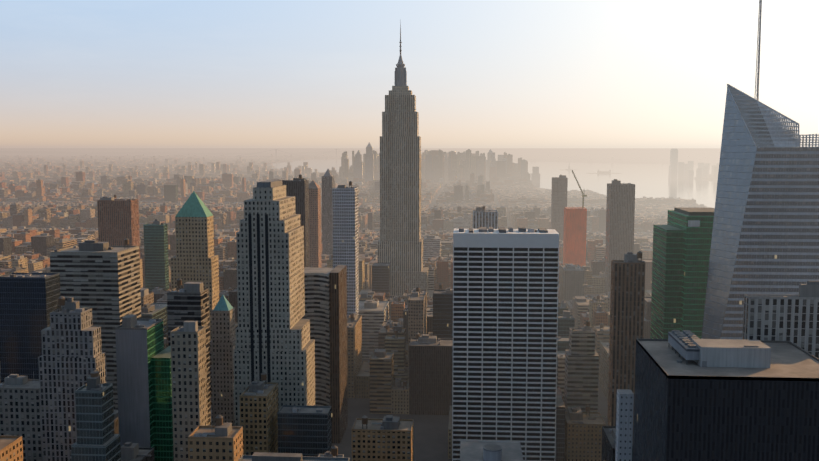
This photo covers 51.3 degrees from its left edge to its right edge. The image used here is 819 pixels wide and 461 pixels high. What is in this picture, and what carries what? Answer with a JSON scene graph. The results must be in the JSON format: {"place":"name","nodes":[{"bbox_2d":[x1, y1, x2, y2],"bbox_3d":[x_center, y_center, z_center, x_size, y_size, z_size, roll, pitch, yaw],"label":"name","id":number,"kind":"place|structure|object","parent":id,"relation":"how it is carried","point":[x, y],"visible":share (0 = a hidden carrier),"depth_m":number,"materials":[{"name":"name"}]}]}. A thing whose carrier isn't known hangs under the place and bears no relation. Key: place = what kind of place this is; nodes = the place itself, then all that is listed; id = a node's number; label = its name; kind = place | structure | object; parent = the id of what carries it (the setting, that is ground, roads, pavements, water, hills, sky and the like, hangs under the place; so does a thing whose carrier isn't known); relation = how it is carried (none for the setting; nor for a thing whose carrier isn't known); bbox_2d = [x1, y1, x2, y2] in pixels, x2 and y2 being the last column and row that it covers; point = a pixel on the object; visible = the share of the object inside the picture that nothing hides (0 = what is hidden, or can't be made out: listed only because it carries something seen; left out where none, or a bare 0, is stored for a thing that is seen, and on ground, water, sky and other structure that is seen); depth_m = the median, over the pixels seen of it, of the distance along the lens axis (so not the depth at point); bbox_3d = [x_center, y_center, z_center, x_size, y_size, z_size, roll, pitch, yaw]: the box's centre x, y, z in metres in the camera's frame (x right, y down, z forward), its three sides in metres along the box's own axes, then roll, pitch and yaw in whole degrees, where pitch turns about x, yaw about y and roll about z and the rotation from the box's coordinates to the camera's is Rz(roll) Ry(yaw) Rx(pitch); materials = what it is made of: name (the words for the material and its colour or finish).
{"place":"outdoors","nodes":[
{"label":"outdoors","id":0,"kind":"place"},
{"bbox_2d":[301,265,347,442],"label":"skyscraper","id":1,"kind":"structure","parent":0,"point":[326,301],"depth_m":723.72,"materials":[{"name":"grey concrete"}]},
{"bbox_2d":[0,150,719,159],"bbox_3d":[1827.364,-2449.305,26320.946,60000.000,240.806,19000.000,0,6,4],"label":"hills","id":2,"kind":"structure","parent":0,"point":[636,155],"depth_m":24802.29,"materials":[{"name":"grey"}]},
{"bbox_2d":[0,148,720,460],"bbox_3d":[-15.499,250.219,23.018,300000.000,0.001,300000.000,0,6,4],"label":"ground","id":3,"kind":"structure","parent":0,"point":[430,437],"depth_m":2905.01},
{"bbox_2d":[0,371,42,460],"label":"building","id":4,"kind":"structure","parent":3,"relation":"on","point":[20,412],"depth_m":508.38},
{"bbox_2d":[0,261,60,382],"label":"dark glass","id":5,"kind":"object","parent":3,"relation":"on","point":[28,303],"visible":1,"depth_m":586.83,"materials":[{"name":"glass"}]},
{"bbox_2d":[38,296,106,460],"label":"skyscraper","id":6,"kind":"structure","parent":3,"relation":"on","point":[71,357],"depth_m":472.50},
{"bbox_2d":[50,238,140,408],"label":"building","id":7,"kind":"structure","parent":3,"relation":"on","point":[101,280],"depth_m":675.54,"materials":[{"name":"beige concrete"}]},
{"bbox_2d":[97,195,139,258],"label":"brown tower","id":8,"kind":"structure","parent":3,"relation":"on","point":[118,221],"depth_m":1338.74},
{"bbox_2d":[115,314,173,460],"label":"building","id":9,"kind":"structure","parent":3,"relation":"on","point":[144,384],"depth_m":503.66,"materials":[{"name":"grey concrete"}]},
{"bbox_2d":[143,219,168,291],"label":"teal glass tower","id":10,"kind":"structure","parent":3,"relation":"on","point":[156,253],"depth_m":1133.02,"materials":[{"name":"teal glass"}]},
{"bbox_2d":[170,321,207,460],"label":"beige block","id":11,"kind":"structure","parent":3,"relation":"on","point":[189,377],"depth_m":436.88,"materials":[{"name":"grey concrete"}]},
{"bbox_2d":[167,278,211,425],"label":"dark tower","id":12,"kind":"structure","parent":3,"relation":"on","point":[189,301],"depth_m":620.28,"materials":[{"name":"grey concrete"}]},
{"bbox_2d":[170,191,218,340],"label":"green pyramid tower","id":13,"kind":"structure","parent":3,"relation":"on","point":[195,259],"depth_m":800.04,"materials":[{"name":"stone"}]},
{"bbox_2d":[210,295,235,425],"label":"skyscraper","id":14,"kind":"structure","parent":3,"relation":"on","point":[222,344],"depth_m":673.25,"materials":[{"name":"beige stone"}]},
{"bbox_2d":[233,180,314,425],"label":"tower","id":15,"kind":"structure","parent":3,"relation":"on","point":[292,358],"depth_m":575.14,"materials":[{"name":"beige stone"}]},
{"bbox_2d":[248,214,270,381],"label":"window strips","id":16,"kind":"object","parent":15,"relation":"attached to","point":[259,295],"visible":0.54,"depth_m":572.75,"materials":[{"name":"black glass"}]},
{"bbox_2d":[282,174,309,266],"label":"dark slab","id":17,"kind":"structure","parent":3,"relation":"on","point":[298,188],"depth_m":1011.79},
{"bbox_2d":[309,180,320,267],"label":"skyscraper","id":18,"kind":"structure","parent":3,"relation":"on","point":[315,224],"depth_m":1419.77,"materials":[{"name":"grey concrete"}]},
{"bbox_2d":[322,169,334,253],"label":"slim grey tower","id":19,"kind":"structure","parent":3,"relation":"on","point":[328,181],"depth_m":1718.53,"materials":[{"name":"grey concrete"}]},
{"bbox_2d":[332,181,358,317],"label":"white glass tower","id":20,"kind":"structure","parent":3,"relation":"on","point":[345,227],"depth_m":961.10,"materials":[{"name":"white glass"}]},
{"bbox_2d":[0,149,709,460],"bbox_3d":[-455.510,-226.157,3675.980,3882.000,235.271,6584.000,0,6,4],"label":"city buildings","id":21,"kind":"structure","parent":3,"relation":"on","point":[404,343],"depth_m":1027.88,"materials":[{"name":"concrete"}]},
{"bbox_2d":[354,151,362,178],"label":"downtown tower","id":22,"kind":"structure","parent":3,"relation":"on","point":[358,167],"depth_m":5420.84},
{"bbox_2d":[0,154,719,183],"bbox_3d":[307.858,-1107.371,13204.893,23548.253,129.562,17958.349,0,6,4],"label":"land","id":23,"kind":"structure","parent":3,"relation":"on","point":[95,167],"depth_m":10140.89,"materials":[{"name":"grey"}]},
{"bbox_2d":[365,142,373,181],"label":"downtown tower","id":24,"kind":"structure","parent":3,"relation":"on","point":[369,164],"depth_m":5214.00,"materials":[{"name":"grey concrete"}]},
{"bbox_2d":[359,19,433,297],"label":"skyscraper","id":25,"kind":"structure","parent":3,"relation":"on","point":[400,245],"depth_m":1294.28,"materials":[{"name":"grey stone"}]},
{"bbox_2d":[235,149,709,180],"bbox_3d":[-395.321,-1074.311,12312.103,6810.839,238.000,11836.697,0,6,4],"label":"landmarks","id":26,"kind":"object","parent":3,"relation":"on","point":[682,170],"visible":0.67,"depth_m":6783.49,"materials":[{"name":"grey"}]},
{"bbox_2d":[473,206,497,228],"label":"office tower","id":27,"kind":"structure","parent":3,"relation":"on","point":[482,217],"depth_m":1197.39,"materials":[{"name":"white concrete"}]},
{"bbox_2d":[486,149,491,180],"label":"downtown tower","id":28,"kind":"structure","parent":3,"relation":"on","point":[488,160],"depth_m":6256.07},
{"bbox_2d":[452,229,558,460],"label":"skyscraper","id":29,"kind":"structure","parent":3,"relation":"on","point":[515,238],"depth_m":634.86,"materials":[{"name":"white concrete"}]},
{"bbox_2d":[459,227,547,232],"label":"rooftop equipment","id":30,"kind":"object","parent":29,"relation":"on","point":[510,229],"depth_m":638.97,"materials":[{"name":"grey metal"}]},
{"bbox_2d":[453,247,557,460],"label":"windows","id":31,"kind":"structure","parent":29,"relation":"in","point":[505,344],"depth_m":636.36,"materials":[{"name":"glass"}]},
{"bbox_2d":[531,167,539,181],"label":"downtown tower","id":32,"kind":"structure","parent":3,"relation":"on","point":[535,175],"depth_m":6041.24,"materials":[{"name":"grey"}]},
{"bbox_2d":[551,175,567,240],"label":"hazy tower","id":33,"kind":"structure","parent":3,"relation":"on","point":[559,194],"depth_m":1982.02,"materials":[{"name":"grey concrete"}]},
{"bbox_2d":[604,179,634,292],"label":"hazy tower","id":34,"kind":"structure","parent":3,"relation":"on","point":[620,210],"depth_m":1284.47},
{"bbox_2d":[615,389,633,460],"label":"building","id":35,"kind":"structure","parent":3,"relation":"on","point":[624,423],"depth_m":449.21,"materials":[{"name":"white concrete"}]},
{"bbox_2d":[607,251,644,430],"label":"skyscraper","id":36,"kind":"structure","parent":3,"relation":"on","point":[627,296],"depth_m":617.94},
{"bbox_2d":[742,281,818,357],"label":"stone block","id":37,"kind":"structure","parent":3,"relation":"on","point":[794,319],"depth_m":432.02,"materials":[{"name":"grey stone"}]},
{"bbox_2d":[378,153,379,179],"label":"downtown tower","id":38,"kind":"structure","parent":0,"point":[379,167],"depth_m":5611.74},
{"bbox_2d":[0,0,818,147],"label":"sky","id":39,"kind":"structure","parent":0,"point":[74,73],"materials":[{"name":"blue"}]},
{"bbox_2d":[423,158,425,181],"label":"downtown tower","id":40,"kind":"structure","parent":0,"point":[424,165],"depth_m":5891.52,"materials":[{"name":"grey"}]},
{"bbox_2d":[444,154,447,181],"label":"downtown tower","id":41,"kind":"structure","parent":0,"point":[446,166],"depth_m":6179.04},
{"bbox_2d":[460,153,465,163],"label":"downtown tower","id":42,"kind":"structure","parent":0,"point":[463,156],"depth_m":6063.42,"materials":[{"name":"grey"}]},
{"bbox_2d":[267,159,716,207],"bbox_3d":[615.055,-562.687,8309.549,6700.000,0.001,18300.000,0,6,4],"label":"water","id":43,"kind":"structure","parent":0,"point":[651,180],"depth_m":7016.56,"materials":[{"name":"grey liquid"}]},
{"bbox_2d":[460,441,523,460],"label":"tank building","id":44,"kind":"structure","parent":0,"point":[487,451],"depth_m":419.94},
{"bbox_2d":[563,207,586,266],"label":"building","id":45,"kind":"structure","parent":0,"point":[574,236],"depth_m":1489.50,"materials":[{"name":"orange"}]},
{"bbox_2d":[572,170,586,207],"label":"tower crane","id":46,"kind":"object","parent":45,"relation":"on","point":[583,196],"visible":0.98,"depth_m":1491.54,"materials":[{"name":"grey metal"}]},
{"bbox_2d":[650,207,714,338],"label":"green glass tower","id":47,"kind":"structure","parent":0,"point":[682,238],"depth_m":609.92,"materials":[{"name":"green glass"}]},
{"bbox_2d":[633,330,818,460],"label":"dark tower","id":48,"kind":"structure","parent":0,"point":[696,398],"depth_m":367.95,"materials":[{"name":"black glass"}]},
{"bbox_2d":[701,0,818,338],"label":"skyscraper","id":49,"kind":"structure","parent":0,"point":[765,235],"depth_m":511.33,"materials":[{"name":"grey glass"}]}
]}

